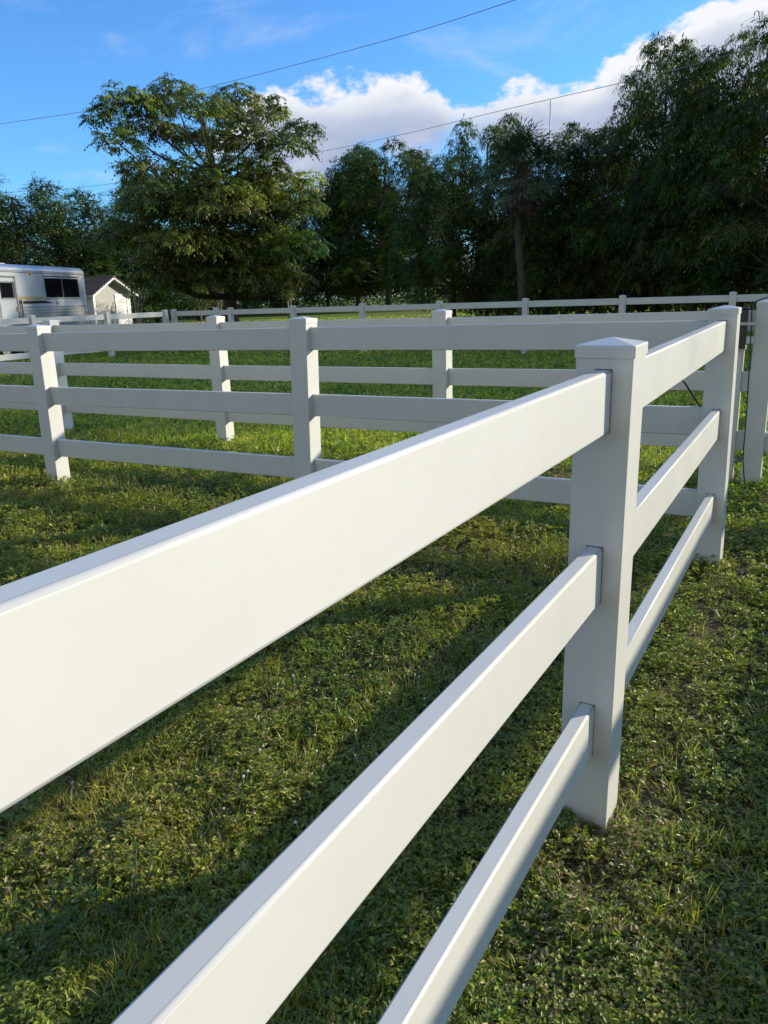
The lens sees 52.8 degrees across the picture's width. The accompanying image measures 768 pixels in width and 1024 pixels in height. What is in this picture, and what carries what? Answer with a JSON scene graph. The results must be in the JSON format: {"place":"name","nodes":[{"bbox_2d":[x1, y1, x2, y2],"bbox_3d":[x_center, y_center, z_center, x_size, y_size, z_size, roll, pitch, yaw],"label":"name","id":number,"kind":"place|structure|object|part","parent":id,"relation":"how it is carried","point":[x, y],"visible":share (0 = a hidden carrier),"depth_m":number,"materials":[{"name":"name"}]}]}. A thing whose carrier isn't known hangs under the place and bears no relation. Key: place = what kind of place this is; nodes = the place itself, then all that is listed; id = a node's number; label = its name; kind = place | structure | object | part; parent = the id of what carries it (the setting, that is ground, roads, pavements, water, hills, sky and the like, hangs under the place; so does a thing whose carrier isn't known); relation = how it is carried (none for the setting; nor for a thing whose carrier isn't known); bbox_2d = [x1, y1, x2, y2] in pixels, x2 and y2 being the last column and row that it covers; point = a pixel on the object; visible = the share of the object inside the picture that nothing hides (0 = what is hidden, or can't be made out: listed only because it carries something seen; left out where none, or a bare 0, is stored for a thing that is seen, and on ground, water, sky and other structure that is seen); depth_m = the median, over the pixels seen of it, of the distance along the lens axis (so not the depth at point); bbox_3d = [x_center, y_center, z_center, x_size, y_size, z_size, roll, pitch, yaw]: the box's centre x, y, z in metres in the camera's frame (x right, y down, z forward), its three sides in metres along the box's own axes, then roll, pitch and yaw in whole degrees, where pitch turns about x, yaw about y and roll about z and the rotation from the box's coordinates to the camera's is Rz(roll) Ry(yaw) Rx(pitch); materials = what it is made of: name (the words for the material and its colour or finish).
{"place":"outdoors","nodes":[
{"label":"outdoors","id":0,"kind":"place"},
{"bbox_2d":[2,0,514,123],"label":"power line","id":1,"kind":"object","parent":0,"point":[308,61],"visible":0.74,"depth_m":39.63,"materials":[{"name":"black metal"}]},
{"bbox_2d":[0,293,767,1023],"bbox_3d":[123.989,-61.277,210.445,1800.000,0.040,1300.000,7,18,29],"label":"ground","id":2,"kind":"structure","parent":0,"point":[710,627],"depth_m":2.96,"materials":[{"name":"green plant"}]},
{"bbox_2d":[0,173,43,264],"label":"hedge tree","id":3,"kind":"object","parent":2,"relation":"on","point":[7,196],"visible":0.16,"depth_m":51.24,"materials":[{"name":"green plant"}]},
{"bbox_2d":[0,263,89,361],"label":"horse trailer","id":4,"kind":"object","parent":2,"relation":"on","point":[37,291],"visible":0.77,"depth_m":22.77,"materials":[{"name":"paint"}]},
{"bbox_3d":[-10.278,-5.621,21.232,0.080,1.680,0.960,0,16,8],"label":"door","id":5,"kind":"part","parent":4,"relation":"part of","materials":[{"name":"paint"}]},
{"bbox_3d":[-9.926,-6.912,23.867,0.042,0.630,2.020,0,16,8],"label":"window","id":6,"kind":"part","parent":4,"relation":"part of","materials":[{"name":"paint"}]},
{"bbox_2d":[24,896,80,977],"bbox_3d":[-0.717,0.924,1.677,0.108,0.125,0.160,-4,16,-9],"label":"weed","id":7,"kind":"object","parent":2,"relation":"on","point":[40,957],"visible":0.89,"depth_m":1.68,"materials":[{"name":"green plant"}]},
{"bbox_2d":[0,171,108,276],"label":"hedge tree","id":8,"kind":"object","parent":2,"relation":"on","point":[13,235],"visible":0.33,"depth_m":50.06,"materials":[{"name":"green plant"}]},
{"bbox_2d":[1,179,141,301],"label":"hedge tree","id":9,"kind":"object","parent":2,"relation":"on","point":[53,230],"visible":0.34,"depth_m":51.51,"materials":[{"name":"green plant"}]},
{"bbox_2d":[0,309,168,360],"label":"rail fence","id":10,"kind":"object","parent":2,"relation":"on","point":[106,317],"visible":0.5,"depth_m":20.26,"materials":[{"name":"white plastic"}]},
{"bbox_2d":[45,182,171,323],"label":"hedge tree","id":11,"kind":"object","parent":2,"relation":"on","point":[95,217],"visible":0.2,"depth_m":53.34,"materials":[{"name":"green plant"}]},
{"bbox_2d":[84,275,137,324],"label":"garden shed","id":12,"kind":"structure","parent":2,"relation":"on","point":[104,293],"depth_m":45.57,"materials":[{"name":"beige paint"}]},
{"bbox_2d":[116,296,128,323],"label":"door","id":13,"kind":"structure","parent":12,"relation":"in","point":[121,300],"depth_m":46.51,"materials":[{"name":"white paint"}]},
{"bbox_2d":[64,839,160,931],"bbox_3d":[-0.625,0.873,1.825,0.197,0.137,0.188,7,18,29],"label":"weed","id":14,"kind":"object","parent":2,"relation":"on","point":[133,856],"visible":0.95,"depth_m":1.80,"materials":[{"name":"green plant"}]},
{"bbox_2d":[127,275,147,323],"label":"slender tree","id":15,"kind":"object","parent":2,"relation":"on","point":[138,320],"visible":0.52,"depth_m":43.48,"materials":[{"name":"green plant"}]},
{"bbox_2d":[92,199,210,322],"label":"hedge tree","id":16,"kind":"object","parent":2,"relation":"on","point":[182,298],"visible":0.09,"depth_m":57.04,"materials":[{"name":"green plant"}]},
{"bbox_2d":[143,220,241,320],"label":"hedge tree","id":17,"kind":"object","parent":2,"relation":"on","point":[181,308],"visible":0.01,"depth_m":61.22,"materials":[{"name":"green plant"}]},
{"bbox_2d":[187,283,214,322],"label":"slender tree","id":18,"kind":"object","parent":2,"relation":"on","point":[200,301],"visible":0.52,"depth_m":48.85,"materials":[{"name":"green plant"}]},
{"bbox_2d":[75,72,335,321],"bbox_3d":[-8.684,-15.335,38.504,13.528,12.625,12.170,7,18,29],"label":"broad tree","id":19,"kind":"object","parent":2,"relation":"on","point":[208,199],"visible":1,"depth_m":36.15,"materials":[{"name":"green plant"}]},
{"bbox_2d":[204,268,238,315],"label":"slender tree","id":20,"kind":"object","parent":2,"relation":"on","point":[220,303],"visible":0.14,"depth_m":47.15,"materials":[{"name":"green plant"}]},
{"bbox_2d":[8,223,473,321],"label":"woodland","id":21,"kind":"object","parent":2,"relation":"on","point":[259,306],"visible":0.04,"depth_m":104.92,"materials":[{"name":"green plant"}]},
{"bbox_2d":[204,224,300,315],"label":"hedge tree","id":22,"kind":"object","parent":2,"relation":"on","point":[248,303],"visible":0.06,"depth_m":76.31,"materials":[{"name":"green plant"}]},
{"bbox_2d":[275,257,305,318],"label":"slender tree","id":23,"kind":"object","parent":2,"relation":"on","point":[291,297],"visible":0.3,"depth_m":49.58,"materials":[{"name":"green plant"}]},
{"bbox_2d":[249,217,332,307],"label":"hedge tree","id":24,"kind":"object","parent":2,"relation":"on","point":[310,273],"visible":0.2,"depth_m":80.12,"materials":[{"name":"green plant"}]},
{"bbox_2d":[15,430,567,827],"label":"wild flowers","id":25,"kind":"object","parent":2,"relation":"on","point":[223,808],"visible":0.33,"depth_m":2.42,"materials":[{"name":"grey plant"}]},
{"bbox_2d":[281,188,373,306],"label":"belt tree","id":26,"kind":"object","parent":2,"relation":"on","point":[326,265],"visible":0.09,"depth_m":82.80,"materials":[{"name":"green plant"}]},
{"bbox_2d":[0,316,707,516],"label":"rail fence","id":27,"kind":"object","parent":2,"relation":"on","point":[305,403],"visible":0.68,"depth_m":4.96,"materials":[{"name":"white plastic"}]},
{"bbox_2d":[303,167,412,305],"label":"belt tree","id":28,"kind":"object","parent":2,"relation":"on","point":[333,226],"visible":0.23,"depth_m":80.34,"materials":[{"name":"green plant"}]},
{"bbox_2d":[334,917,394,974],"bbox_3d":[-0.042,0.926,1.655,0.132,0.090,0.104,-4,16,-7],"label":"weed","id":29,"kind":"object","parent":2,"relation":"on","point":[349,924],"visible":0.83,"depth_m":1.65,"materials":[{"name":"green plant"}]},
{"bbox_2d":[0,305,741,1023],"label":"rail fence","id":30,"kind":"object","parent":2,"relation":"on","point":[104,647],"visible":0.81,"depth_m":0.96,"materials":[{"name":"white plastic"}]},
{"bbox_2d":[682,379,700,406],"bbox_3d":[2.186,-0.663,5.464,0.521,1.004,0.082,12,21,41],"label":"cable","id":31,"kind":"object","parent":30,"relation":"attached to","point":[691,393],"visible":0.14,"depth_m":5.45,"materials":[{"name":"black rubber"}]},
{"bbox_2d":[0,300,767,484],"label":"rail fence","id":32,"kind":"object","parent":2,"relation":"on","point":[442,376],"visible":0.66,"depth_m":6.74,"materials":[{"name":"white plastic"}]},
{"bbox_2d":[738,307,756,348],"bbox_3d":[2.422,-1.236,5.197,0.152,0.273,0.082,7,18,29],"label":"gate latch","id":33,"kind":"object","parent":32,"relation":"attached to","point":[744,323],"visible":0.56,"depth_m":5.17,"materials":[{"name":"black plastic"}]},
{"bbox_2d":[743,297,767,487],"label":"cable","id":34,"kind":"object","parent":32,"relation":"hanging from","point":[748,387],"visible":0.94,"depth_m":5.30,"materials":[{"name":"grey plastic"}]},
{"bbox_2d":[1,433,766,1023],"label":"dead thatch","id":35,"kind":"object","parent":2,"relation":"on","point":[559,873],"visible":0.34,"depth_m":1.81,"materials":[{"name":"brown plant"}]},
{"bbox_2d":[315,136,464,304],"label":"belt tree","id":36,"kind":"object","parent":2,"relation":"on","point":[356,196],"visible":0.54,"depth_m":75.33,"materials":[{"name":"green plant"}]},
{"bbox_2d":[387,615,411,641],"bbox_3d":[0.055,0.491,3.192,0.102,0.097,0.164,-5,16,-13],"label":"weed","id":37,"kind":"object","parent":2,"relation":"on","point":[395,632],"visible":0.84,"depth_m":3.20,"materials":[{"name":"green plant"}]},
{"bbox_2d":[376,150,460,303],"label":"belt tree","id":38,"kind":"object","parent":2,"relation":"on","point":[394,193],"visible":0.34,"depth_m":72.15,"materials":[{"name":"green plant"}]},
{"bbox_2d":[390,153,503,316],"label":"belt tree","id":39,"kind":"object","parent":2,"relation":"on","point":[431,195],"visible":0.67,"depth_m":45.23,"materials":[{"name":"green plant"}]},
{"bbox_2d":[170,291,767,353],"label":"rail fence","id":40,"kind":"object","parent":2,"relation":"on","point":[623,301],"visible":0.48,"depth_m":18.15,"materials":[{"name":"white plastic"}]},
{"bbox_2d":[430,112,539,315],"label":"belt tree","id":41,"kind":"object","parent":2,"relation":"on","point":[497,266],"visible":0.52,"depth_m":43.87,"materials":[{"name":"green plant"}]},
{"bbox_2d":[471,116,571,315],"bbox_3d":[6.238,-13.075,35.365,4.716,9.009,4.456,7,18,29],"label":"palm tree","id":42,"kind":"object","parent":2,"relation":"on","point":[520,201],"visible":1,"depth_m":34.30,"materials":[{"name":"green plant"}]},
{"bbox_2d":[474,130,611,315],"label":"belt tree","id":43,"kind":"object","parent":2,"relation":"on","point":[503,293],"visible":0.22,"depth_m":41.53,"materials":[{"name":"green plant"}]},
{"bbox_2d":[549,100,550,140],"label":"mast","id":44,"kind":"object","parent":2,"relation":"on","point":[550,117],"visible":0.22,"depth_m":53.45,"materials":[{"name":"metal"}]},
{"bbox_2d":[501,121,640,314],"bbox_3d":[10.288,-14.745,39.223,8.205,9.766,7.802,-4,16,-7],"label":"belt tree","id":45,"kind":"object","parent":2,"relation":"on","point":[546,238],"visible":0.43,"depth_m":38.04,"materials":[{"name":"green plant"}]},
{"bbox_2d":[445,162,767,316],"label":"undergrowth","id":46,"kind":"object","parent":2,"relation":"on","point":[593,311],"visible":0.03,"depth_m":42.16,"materials":[{"name":"green plant"}]},
{"bbox_2d":[544,103,682,312],"bbox_3d":[11.644,-14.393,37.817,7.642,9.762,7.958,-2,16,0],"label":"belt tree","id":47,"kind":"object","parent":2,"relation":"on","point":[580,193],"visible":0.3,"depth_m":36.59,"materials":[{"name":"green plant"}]},
{"bbox_2d":[583,29,719,313],"bbox_3d":[12.580,-14.767,35.222,6.719,11.882,6.898,2,16,15],"label":"belt tree","id":48,"kind":"object","parent":2,"relation":"on","point":[639,95],"visible":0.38,"depth_m":34.41,"materials":[{"name":"green plant"}]},
{"bbox_2d":[615,26,767,311],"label":"belt tree","id":49,"kind":"object","parent":2,"relation":"on","point":[686,51],"visible":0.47,"depth_m":31.96,"materials":[{"name":"green plant"}]},
{"bbox_2d":[643,10,767,311],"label":"belt tree","id":50,"kind":"object","parent":2,"relation":"on","point":[722,92],"visible":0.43,"depth_m":29.68,"materials":[{"name":"green plant"}]},
{"bbox_2d":[700,561,715,573],"bbox_3d":[1.600,0.276,3.843,0.088,0.063,0.078,-15,20,-39],"label":"weed","id":51,"kind":"object","parent":2,"relation":"on","point":[705,564],"visible":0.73,"depth_m":3.84,"materials":[{"name":"green plant"}]},
{"bbox_2d":[674,46,767,310],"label":"belt tree","id":52,"kind":"object","parent":2,"relation":"on","point":[739,243],"visible":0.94,"depth_m":27.16,"materials":[{"name":"green plant"}]},
{"bbox_2d":[728,345,746,482],"bbox_3d":[2.471,-0.528,5.560,0.125,1.312,0.125,7,18,29],"label":"gate post","id":53,"kind":"object","parent":2,"relation":"on","point":[740,362],"visible":0.24,"depth_m":5.44,"materials":[{"name":"white plastic"}]},
{"bbox_2d":[747,481,761,490],"bbox_3d":[2.542,-0.175,5.336,0.099,0.071,0.114,-10,17,-26],"label":"weed","id":54,"kind":"object","parent":2,"relation":"on","point":[752,484],"visible":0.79,"depth_m":5.33,"materials":[{"name":"green plant"}]},
{"bbox_2d":[0,0,767,301],"label":"sky","id":55,"kind":"structure","parent":0,"point":[56,56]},
{"bbox_2d":[4,44,767,192],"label":"power line","id":56,"kind":"object","parent":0,"point":[496,111],"visible":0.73,"depth_m":32.16,"materials":[{"name":"black metal"}]}
]}

